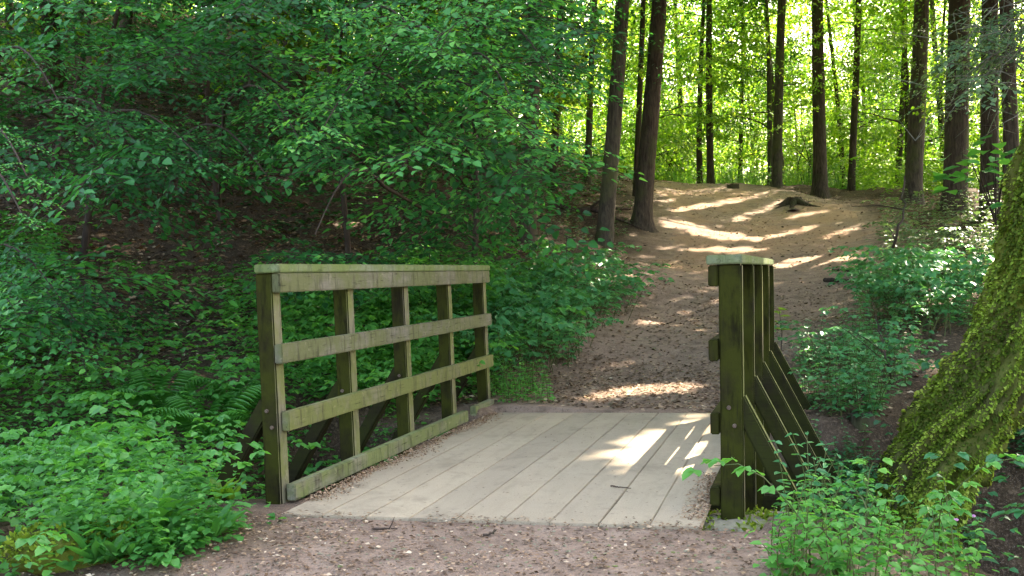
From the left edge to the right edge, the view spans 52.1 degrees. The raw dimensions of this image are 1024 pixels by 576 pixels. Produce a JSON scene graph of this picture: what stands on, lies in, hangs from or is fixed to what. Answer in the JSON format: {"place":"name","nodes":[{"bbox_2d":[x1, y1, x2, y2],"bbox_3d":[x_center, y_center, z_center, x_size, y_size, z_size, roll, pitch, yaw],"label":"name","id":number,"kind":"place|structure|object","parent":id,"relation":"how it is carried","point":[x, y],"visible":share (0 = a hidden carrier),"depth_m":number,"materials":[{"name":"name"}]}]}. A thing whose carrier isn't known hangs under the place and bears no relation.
{"place":"outdoors","nodes":[
{"label":"outdoors","id":0,"kind":"place"},
{"bbox_2d":[0,12,1023,575],"bbox_3d":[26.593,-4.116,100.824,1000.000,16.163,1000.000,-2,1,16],"label":"ground","id":1,"kind":"structure","parent":0,"point":[1008,490],"depth_m":13.00,"materials":[{"name":"soil"}]},
{"bbox_2d":[39,2,74,120],"bbox_3d":[-9.145,-9.536,20.011,6.401,13.398,5.828,-1,1,36],"label":"woodland tree","id":2,"kind":"object","parent":1,"relation":"on","point":[60,86],"visible":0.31,"depth_m":18.98,"materials":[{"name":"brown plant"}]},
{"bbox_2d":[0,0,128,79],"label":"woodland tree","id":3,"kind":"object","parent":1,"relation":"on","point":[12,63],"visible":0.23,"depth_m":19.15,"materials":[{"name":"green plant"}]},
{"bbox_2d":[0,517,142,575],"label":"undergrowth","id":4,"kind":"object","parent":1,"relation":"on","point":[10,550],"visible":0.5,"depth_m":4.18,"materials":[{"name":"green plant"}]},
{"bbox_2d":[0,0,246,217],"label":"beech sapling","id":5,"kind":"object","parent":1,"relation":"on","point":[83,59],"visible":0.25,"depth_m":13.49,"materials":[{"name":"green plant"}]},
{"bbox_2d":[116,0,133,51],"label":"woodland tree","id":6,"kind":"object","parent":1,"relation":"on","point":[129,22],"visible":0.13,"depth_m":24.88,"materials":[{"name":"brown plant"}]},
{"bbox_2d":[0,0,292,263],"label":"beech sapling","id":7,"kind":"object","parent":1,"relation":"on","point":[101,106],"visible":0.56,"depth_m":10.17,"materials":[{"name":"green plant"}]},
{"bbox_2d":[19,432,285,570],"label":"undergrowth","id":8,"kind":"object","parent":1,"relation":"on","point":[215,522],"visible":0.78,"depth_m":4.23,"materials":[{"name":"green plant"}]},
{"bbox_2d":[100,533,143,555],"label":"lance leaved plant","id":9,"kind":"object","parent":8,"relation":"on","point":[110,547],"visible":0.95,"depth_m":4.08,"materials":[{"name":"green plant"}]},
{"bbox_2d":[112,480,192,525],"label":"lance leaved plant","id":10,"kind":"object","parent":1,"relation":"on","point":[158,492],"visible":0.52,"depth_m":4.33,"materials":[{"name":"green plant"}]},
{"bbox_2d":[110,369,212,420],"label":"fern plant","id":11,"kind":"object","parent":1,"relation":"on","point":[184,376],"visible":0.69,"depth_m":7.33,"materials":[{"name":"green plant"}]},
{"bbox_2d":[151,384,260,442],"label":"fern plant","id":12,"kind":"object","parent":1,"relation":"on","point":[182,417],"visible":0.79,"depth_m":6.97,"materials":[{"name":"green plant"}]},
{"bbox_2d":[7,0,422,221],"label":"beech sapling","id":13,"kind":"object","parent":1,"relation":"on","point":[210,134],"visible":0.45,"depth_m":7.85,"materials":[{"name":"green plant"}]},
{"bbox_2d":[188,376,260,415],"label":"fern plant","id":14,"kind":"object","parent":1,"relation":"on","point":[217,388],"visible":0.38,"depth_m":7.41,"materials":[{"name":"green plant"}]},
{"bbox_2d":[209,476,246,501],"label":"lance leaved plant","id":15,"kind":"object","parent":1,"relation":"on","point":[237,488],"visible":0.59,"depth_m":4.80,"materials":[{"name":"green plant"}]},
{"bbox_2d":[82,0,498,304],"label":"beech sapling","id":16,"kind":"object","parent":1,"relation":"on","point":[347,240],"visible":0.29,"depth_m":10.66,"materials":[{"name":"green plant"}]},
{"bbox_2d":[0,207,585,575],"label":"undergrowth","id":17,"kind":"object","parent":1,"relation":"on","point":[66,455],"visible":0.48,"depth_m":7.11,"materials":[{"name":"green plant"}]},
{"bbox_2d":[283,2,307,154],"bbox_3d":[-7.708,-9.296,16.643,6.802,14.011,17.141,-1,1,36],"label":"woodland tree","id":18,"kind":"object","parent":1,"relation":"on","point":[294,86],"visible":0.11,"depth_m":19.98,"materials":[{"name":"brown plant"}]},
{"bbox_2d":[0,0,624,272],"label":"undergrowth","id":19,"kind":"object","parent":1,"relation":"on","point":[3,113],"visible":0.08,"depth_m":17.77,"materials":[{"name":"green plant"}]},
{"bbox_2d":[0,0,647,384],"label":"beech sapling","id":20,"kind":"object","parent":1,"relation":"on","point":[111,153],"visible":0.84,"depth_m":7.48,"materials":[{"name":"green plant"}]},
{"bbox_2d":[198,0,470,140],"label":"woodland tree","id":21,"kind":"object","parent":1,"relation":"on","point":[309,77],"visible":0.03,"depth_m":22.34,"materials":[{"name":"green plant"}]},
{"bbox_2d":[244,1,428,155],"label":"woodland tree","id":22,"kind":"object","parent":1,"relation":"on","point":[257,125],"visible":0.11,"depth_m":18.98,"materials":[{"name":"brown plant"}]},
{"bbox_2d":[216,0,581,180],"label":"woodland tree","id":23,"kind":"object","parent":1,"relation":"on","point":[290,46],"visible":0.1,"depth_m":17.88,"materials":[{"name":"green plant"}]},
{"bbox_2d":[220,0,649,324],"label":"beech sapling","id":24,"kind":"object","parent":1,"relation":"on","point":[473,202],"visible":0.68,"depth_m":9.06,"materials":[{"name":"green plant"}]},
{"bbox_2d":[312,228,561,326],"bbox_3d":[-0.708,-0.120,11.943,2.787,1.398,4.727,-2,1,16],"label":"bramble bush","id":25,"kind":"object","parent":1,"relation":"on","point":[466,259],"visible":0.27,"depth_m":11.27,"materials":[{"name":"green plant"}]},
{"bbox_2d":[368,2,554,133],"bbox_3d":[-1.508,-9.027,26.878,4.942,11.004,6.598,-2,1,12],"label":"woodland tree","id":26,"kind":"object","parent":1,"relation":"on","point":[450,108],"visible":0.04,"depth_m":26.88,"materials":[{"name":"green plant"}]},
{"bbox_2d":[344,0,604,243],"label":"woodland tree","id":27,"kind":"object","parent":1,"relation":"on","point":[531,230],"visible":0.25,"depth_m":16.40,"materials":[{"name":"brown plant"}]},
{"bbox_2d":[373,0,608,186],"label":"woodland tree","id":28,"kind":"object","parent":1,"relation":"on","point":[572,103],"visible":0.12,"depth_m":21.56,"materials":[{"name":"green plant"}]},
{"bbox_2d":[0,0,1020,182],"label":"distant wood","id":29,"kind":"object","parent":1,"relation":"on","point":[791,26],"depth_m":97.72,"materials":[{"name":"green plant"}]},
{"bbox_2d":[0,12,1021,575],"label":"leaf litter","id":30,"kind":"object","parent":1,"relation":"on","point":[546,398],"visible":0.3,"depth_m":10.64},
{"bbox_2d":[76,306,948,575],"bbox_3d":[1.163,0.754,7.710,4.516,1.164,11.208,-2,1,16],"label":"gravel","id":31,"kind":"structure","parent":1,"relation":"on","point":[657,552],"depth_m":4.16,"materials":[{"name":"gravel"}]},
{"bbox_2d":[472,347,555,402],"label":"nettle clump","id":32,"kind":"object","parent":1,"relation":"on","point":[504,381],"visible":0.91,"depth_m":8.64,"materials":[{"name":"green plant"}]},
{"bbox_2d":[379,0,649,210],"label":"woodland tree","id":33,"kind":"object","parent":1,"relation":"on","point":[485,102],"visible":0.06,"depth_m":17.87,"materials":[{"name":"brown plant"}]},
{"bbox_2d":[208,254,844,529],"bbox_3d":[0.303,0.622,6.438,3.349,1.600,3.921,-2,1,16],"label":"footbridge","id":34,"kind":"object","parent":1,"relation":"on","point":[762,396],"visible":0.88,"depth_m":5.59,"materials":[{"name":"brown wood"}]},
{"bbox_2d":[270,411,717,530],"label":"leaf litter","id":35,"kind":"object","parent":34,"relation":"on","point":[483,417],"visible":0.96,"depth_m":5.28,"materials":[{"name":"brown plant"}]},
{"bbox_2d":[409,263,651,389],"bbox_3d":[0.036,0.326,10.703,2.480,1.189,4.663,-2,1,16],"label":"bramble bush","id":36,"kind":"object","parent":1,"relation":"on","point":[556,323],"visible":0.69,"depth_m":10.30,"materials":[{"name":"green plant"}]},
{"bbox_2d":[441,7,633,108],"bbox_3d":[-0.494,-10.339,31.213,7.648,12.627,6.636,-2,1,0],"label":"woodland tree","id":37,"kind":"object","parent":1,"relation":"on","point":[596,52],"visible":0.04,"depth_m":29.43,"materials":[{"name":"green plant"}]},
{"bbox_2d":[501,0,629,190],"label":"woodland tree","id":38,"kind":"object","parent":1,"relation":"on","point":[554,132],"visible":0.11,"depth_m":23.91,"materials":[{"name":"brown plant"}]},
{"bbox_2d":[516,0,624,149],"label":"woodland tree","id":39,"kind":"object","parent":1,"relation":"on","point":[584,114],"visible":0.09,"depth_m":49.62,"materials":[{"name":"green plant"}]},
{"bbox_2d":[488,0,669,252],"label":"woodland tree","id":40,"kind":"object","parent":1,"relation":"on","point":[606,211],"visible":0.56,"depth_m":19.36,"materials":[{"name":"brown plant"}]},
{"bbox_2d":[494,239,675,335],"bbox_3d":[0.895,-0.077,13.286,2.442,1.291,4.980,-2,1,16],"label":"bramble bush","id":41,"kind":"object","parent":1,"relation":"on","point":[624,279],"visible":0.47,"depth_m":12.88,"materials":[{"name":"green plant"}]},
{"bbox_2d":[537,175,632,251],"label":"undergrowth","id":42,"kind":"object","parent":1,"relation":"on","point":[575,202],"visible":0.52,"depth_m":21.48,"materials":[{"name":"green plant"}]},
{"bbox_2d":[510,0,664,174],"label":"woodland tree","id":43,"kind":"object","parent":1,"relation":"on","point":[596,125],"visible":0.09,"depth_m":44.91,"materials":[{"name":"green plant"}]},
{"bbox_2d":[555,200,641,228],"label":"fallen branch","id":44,"kind":"object","parent":1,"relation":"on","point":[592,208],"visible":0.59,"depth_m":22.30,"materials":[{"name":"brown wood"}]},
{"bbox_2d":[546,0,690,183],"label":"woodland tree","id":45,"kind":"object","parent":1,"relation":"on","point":[588,179],"visible":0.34,"depth_m":26.93,"materials":[{"name":"green plant"}]},
{"bbox_2d":[567,0,674,155],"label":"woodland tree","id":46,"kind":"object","parent":1,"relation":"on","point":[609,1],"visible":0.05,"depth_m":54.97,"materials":[{"name":"green plant"}]},
{"bbox_2d":[562,0,720,172],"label":"woodland tree","id":47,"kind":"object","parent":1,"relation":"on","point":[676,88],"visible":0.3,"depth_m":41.34,"materials":[{"name":"green plant"}]},
{"bbox_2d":[562,0,730,195],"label":"woodland tree","id":48,"kind":"object","parent":1,"relation":"on","point":[641,73],"visible":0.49,"depth_m":26.94,"materials":[{"name":"green plant"}]},
{"bbox_2d":[566,0,737,232],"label":"woodland tree","id":49,"kind":"object","parent":1,"relation":"on","point":[642,216],"visible":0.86,"depth_m":22.28,"materials":[{"name":"brown plant"}]},
{"bbox_2d":[593,1,731,173],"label":"woodland tree","id":50,"kind":"object","parent":1,"relation":"on","point":[690,17],"visible":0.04,"depth_m":52.00,"materials":[{"name":"green plant"}]},
{"bbox_2d":[619,117,706,183],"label":"shrub","id":51,"kind":"object","parent":1,"relation":"on","point":[665,160],"visible":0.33,"depth_m":39.51,"materials":[{"name":"green plant"}]},
{"bbox_2d":[595,0,732,182],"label":"woodland tree","id":52,"kind":"object","parent":1,"relation":"on","point":[626,120],"visible":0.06,"depth_m":47.61,"materials":[{"name":"green plant"}]},
{"bbox_2d":[587,0,766,182],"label":"woodland tree","id":53,"kind":"object","parent":1,"relation":"on","point":[676,44],"visible":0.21,"depth_m":42.96,"materials":[{"name":"green plant"}]},
{"bbox_2d":[629,138,755,181],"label":"shrub","id":54,"kind":"object","parent":1,"relation":"on","point":[750,150],"visible":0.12,"depth_m":41.04,"materials":[{"name":"green plant"}]},
{"bbox_2d":[600,0,802,183],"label":"woodland tree","id":55,"kind":"object","parent":1,"relation":"on","point":[699,140],"visible":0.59,"depth_m":36.40,"materials":[{"name":"green plant"}]},
{"bbox_2d":[623,0,786,183],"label":"woodland tree","id":56,"kind":"object","parent":1,"relation":"on","point":[709,104],"visible":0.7,"depth_m":33.37,"materials":[{"name":"green plant"}]},
{"bbox_2d":[668,0,765,174],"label":"woodland tree","id":57,"kind":"object","parent":1,"relation":"on","point":[703,100],"visible":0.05,"depth_m":54.04,"materials":[{"name":"green plant"}]},
{"bbox_2d":[656,2,811,182],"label":"woodland tree","id":58,"kind":"object","parent":1,"relation":"on","point":[740,141],"visible":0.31,"depth_m":40.75,"materials":[{"name":"green plant"}]},
{"bbox_2d":[662,0,811,182],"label":"woodland tree","id":59,"kind":"object","parent":1,"relation":"on","point":[762,71],"visible":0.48,"depth_m":36.04,"materials":[{"name":"green plant"}]},
{"bbox_2d":[702,508,774,531],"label":"mossy slab","id":60,"kind":"structure","parent":1,"relation":"on","point":[752,521],"depth_m":4.55,"materials":[{"name":"stone"}]},
{"bbox_2d":[623,158,886,189],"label":"grass","id":61,"kind":"structure","parent":1,"relation":"on","point":[742,179],"depth_m":34.61,"materials":[{"name":"green plant"}]},
{"bbox_2d":[685,0,830,183],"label":"woodland tree","id":62,"kind":"object","parent":1,"relation":"on","point":[746,138],"visible":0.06,"depth_m":46.81,"materials":[{"name":"green plant"}]},
{"bbox_2d":[694,0,833,181],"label":"woodland tree","id":63,"kind":"object","parent":1,"relation":"on","point":[756,115],"visible":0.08,"depth_m":51.77,"materials":[{"name":"green plant"}]},
{"bbox_2d":[684,0,862,185],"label":"woodland tree","id":64,"kind":"object","parent":1,"relation":"on","point":[769,114],"visible":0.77,"depth_m":34.06,"materials":[{"name":"green plant"}]},
{"bbox_2d":[693,0,880,187],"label":"woodland tree","id":65,"kind":"object","parent":1,"relation":"on","point":[777,175],"visible":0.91,"depth_m":31.90,"materials":[{"name":"brown plant"}]},
{"bbox_2d":[747,0,845,185],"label":"woodland tree","id":66,"kind":"object","parent":1,"relation":"on","point":[788,21],"visible":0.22,"depth_m":41.82,"materials":[{"name":"green plant"}]},
{"bbox_2d":[735,112,858,185],"bbox_3d":[9.927,-4.490,36.121,4.028,2.882,4.512,-2,1,6],"label":"shrub","id":67,"kind":"object","parent":1,"relation":"on","point":[791,136],"visible":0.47,"depth_m":35.61,"materials":[{"name":"green plant"}]},
{"bbox_2d":[766,1,851,157],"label":"woodland tree","id":68,"kind":"object","parent":1,"relation":"on","point":[836,28],"visible":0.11,"depth_m":54.16,"materials":[{"name":"green plant"}]},
{"bbox_2d":[718,0,902,198],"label":"woodland tree","id":69,"kind":"object","parent":1,"relation":"on","point":[819,187],"visible":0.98,"depth_m":30.36,"materials":[{"name":"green plant"}]},
{"bbox_2d":[745,140,877,185],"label":"shrub","id":70,"kind":"object","parent":1,"relation":"on","point":[754,160],"visible":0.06,"depth_m":42.87,"materials":[{"name":"green plant"}]},
{"bbox_2d":[768,417,893,531],"bbox_3d":[1.855,1.072,5.753,0.758,1.025,3.540,-2,1,16],"label":"nettle clump","id":71,"kind":"object","parent":1,"relation":"on","point":[848,472],"visible":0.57,"depth_m":4.38,"materials":[{"name":"green plant"}]},
{"bbox_2d":[745,0,935,187],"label":"woodland tree","id":72,"kind":"object","parent":1,"relation":"on","point":[859,148],"visible":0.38,"depth_m":39.22,"materials":[{"name":"green plant"}]},
{"bbox_2d":[766,0,929,189],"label":"woodland tree","id":73,"kind":"object","parent":1,"relation":"on","point":[843,88],"visible":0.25,"depth_m":43.20,"materials":[{"name":"green plant"}]},
{"bbox_2d":[756,0,946,190],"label":"woodland tree","id":74,"kind":"object","parent":1,"relation":"on","point":[856,65],"visible":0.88,"depth_m":32.34,"materials":[{"name":"green plant"}]},
{"bbox_2d":[725,0,979,187],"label":"woodland tree","id":75,"kind":"object","parent":1,"relation":"on","point":[901,105],"visible":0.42,"depth_m":35.87,"materials":[{"name":"green plant"}]},
{"bbox_2d":[682,453,1023,575],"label":"nettle clump","id":76,"kind":"object","parent":1,"relation":"on","point":[834,550],"visible":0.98,"depth_m":3.64,"materials":[{"name":"green plant"}]},
{"bbox_2d":[802,0,910,182],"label":"woodland tree","id":77,"kind":"object","parent":1,"relation":"on","point":[874,99],"visible":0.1,"depth_m":45.41,"materials":[{"name":"green plant"}]},
{"bbox_2d":[848,411,874,430],"bbox_3d":[2.499,1.039,7.561,0.389,0.289,0.439,-2,1,-38],"label":"rock","id":78,"kind":"object","parent":1,"relation":"on","point":[858,422],"visible":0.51,"depth_m":7.48,"materials":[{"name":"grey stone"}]},
{"bbox_2d":[775,295,950,416],"bbox_3d":[2.888,0.535,8.924,1.439,0.859,3.645,-2,1,16],"label":"nettle clump","id":79,"kind":"object","parent":1,"relation":"on","point":[870,405],"visible":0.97,"depth_m":8.26,"materials":[{"name":"green plant"}]},
{"bbox_2d":[806,11,943,179],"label":"woodland tree","id":80,"kind":"object","parent":1,"relation":"on","point":[839,41],"visible":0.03,"depth_m":55.29,"materials":[{"name":"green plant"}]},
{"bbox_2d":[812,0,944,187],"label":"woodland tree","id":81,"kind":"object","parent":1,"relation":"on","point":[895,96],"visible":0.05,"depth_m":48.81,"materials":[{"name":"green plant"}]},
{"bbox_2d":[851,176,906,269],"bbox_3d":[5.070,-0.803,14.558,0.688,1.378,2.031,-2,1,16],"label":"bare sapling","id":82,"kind":"object","parent":1,"relation":"on","point":[895,237],"visible":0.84,"depth_m":13.73,"materials":[{"name":"brown plant"}]},
{"bbox_2d":[823,240,994,338],"bbox_3d":[4.633,-0.054,11.960,2.045,1.033,6.051,-2,1,16],"label":"bramble bush","id":83,"kind":"object","parent":1,"relation":"on","point":[901,266],"visible":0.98,"depth_m":10.72,"materials":[{"name":"green plant"}]},
{"bbox_2d":[803,0,1019,175],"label":"woodland tree","id":84,"kind":"object","parent":1,"relation":"on","point":[842,115],"visible":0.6,"depth_m":34.78,"materials":[{"name":"green plant"}]},
{"bbox_2d":[828,146,1002,193],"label":"undergrowth","id":85,"kind":"object","parent":1,"relation":"on","point":[927,171],"visible":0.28,"depth_m":32.19,"materials":[{"name":"green plant"}]},
{"bbox_2d":[836,0,1016,204],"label":"woodland tree","id":86,"kind":"object","parent":1,"relation":"on","point":[914,159],"visible":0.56,"depth_m":26.29,"materials":[{"name":"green plant"}]},
{"bbox_2d":[830,0,1023,152],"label":"woodland tree","id":87,"kind":"object","parent":1,"relation":"on","point":[900,80],"visible":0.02,"depth_m":53.08,"materials":[{"name":"green plant"}]},
{"bbox_2d":[858,0,1002,182],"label":"woodland tree","id":88,"kind":"object","parent":1,"relation":"on","point":[897,109],"visible":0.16,"depth_m":39.32,"materials":[{"name":"green plant"}]},
{"bbox_2d":[860,181,1003,289],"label":"undergrowth","id":89,"kind":"object","parent":1,"relation":"on","point":[981,239],"visible":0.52,"depth_m":18.02,"materials":[{"name":"green plant"}]},
{"bbox_2d":[840,0,1023,164],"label":"woodland tree","id":90,"kind":"object","parent":1,"relation":"on","point":[933,40],"visible":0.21,"depth_m":44.18,"materials":[{"name":"green plant"}]},
{"bbox_2d":[862,125,1002,188],"bbox_3d":[15.064,-4.381,38.251,4.379,3.169,5.275,-2,1,-43],"label":"shrub","id":91,"kind":"object","parent":1,"relation":"on","point":[887,150],"visible":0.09,"depth_m":38.43,"materials":[{"name":"green plant"}]},
{"bbox_2d":[844,341,1023,572],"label":"undergrowth","id":92,"kind":"object","parent":1,"relation":"on","point":[991,458],"visible":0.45,"depth_m":4.39,"materials":[{"name":"green plant"}]},
{"bbox_2d":[903,0,978,165],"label":"woodland tree","id":93,"kind":"object","parent":1,"relation":"on","point":[944,46],"visible":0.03,"depth_m":59.31,"materials":[{"name":"green plant"}]},
{"bbox_2d":[865,0,1023,165],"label":"tree","id":94,"kind":"object","parent":1,"relation":"on","point":[993,31],"visible":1,"depth_m":8.78,"materials":[{"name":"green plant"}]},
{"bbox_2d":[868,76,1023,560],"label":"mossy tree","id":95,"kind":"object","parent":1,"relation":"on","point":[969,398],"visible":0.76,"depth_m":6.18,"materials":[{"name":"green plant"}]},
{"bbox_2d":[877,0,1023,213],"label":"woodland tree","id":96,"kind":"object","parent":1,"relation":"on","point":[956,125],"visible":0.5,"depth_m":23.33,"materials":[{"name":"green plant"}]},
{"bbox_2d":[884,0,1023,173],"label":"woodland tree","id":97,"kind":"object","parent":1,"relation":"on","point":[1010,139],"visible":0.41,"depth_m":20.34,"materials":[{"name":"green plant"}]},
{"bbox_2d":[901,359,1023,467],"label":"undergrowth","id":98,"kind":"object","parent":1,"relation":"on","point":[925,364],"visible":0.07,"depth_m":7.51,"materials":[{"name":"green plant"}]},
{"bbox_2d":[931,134,1015,227],"bbox_3d":[3.617,-0.098,7.896,0.984,2.068,0.650,-2,1,-33],"label":"hazel sapling","id":99,"kind":"object","parent":1,"relation":"on","point":[961,175],"visible":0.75,"depth_m":7.89,"materials":[{"name":"green plant"}]},
{"bbox_2d":[926,0,1023,178],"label":"woodland tree","id":100,"kind":"object","parent":1,"relation":"on","point":[1020,119],"visible":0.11,"depth_m":37.02,"materials":[{"name":"green plant"}]},
{"bbox_2d":[933,0,1023,215],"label":"woodland tree","id":101,"kind":"object","parent":1,"relation":"on","point":[985,119],"visible":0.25,"depth_m":21.36,"materials":[{"name":"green plant"}]},
{"bbox_2d":[970,0,1023,132],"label":"woodland tree","id":102,"kind":"object","parent":1,"relation":"on","point":[1020,108],"visible":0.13,"depth_m":37.42,"materials":[{"name":"green plant"}]},
{"bbox_2d":[0,0,1023,180],"label":"sky","id":103,"kind":"structure","parent":0,"point":[805,29],"materials":[{"name":"white"}]},
{"bbox_2d":[138,177,950,575],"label":"path","id":104,"kind":"structure","parent":0,"point":[734,207],"depth_m":10.23,"materials":[{"name":"brown soil"}]},
{"bbox_2d":[773,197,820,209],"bbox_3d":[7.196,-2.148,26.649,2.260,0.400,2.116,-2,1,16],"label":"tree stump","id":105,"kind":"object","parent":104,"relation":"on","point":[792,201],"visible":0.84,"depth_m":26.54,"materials":[{"name":"brown wood"}]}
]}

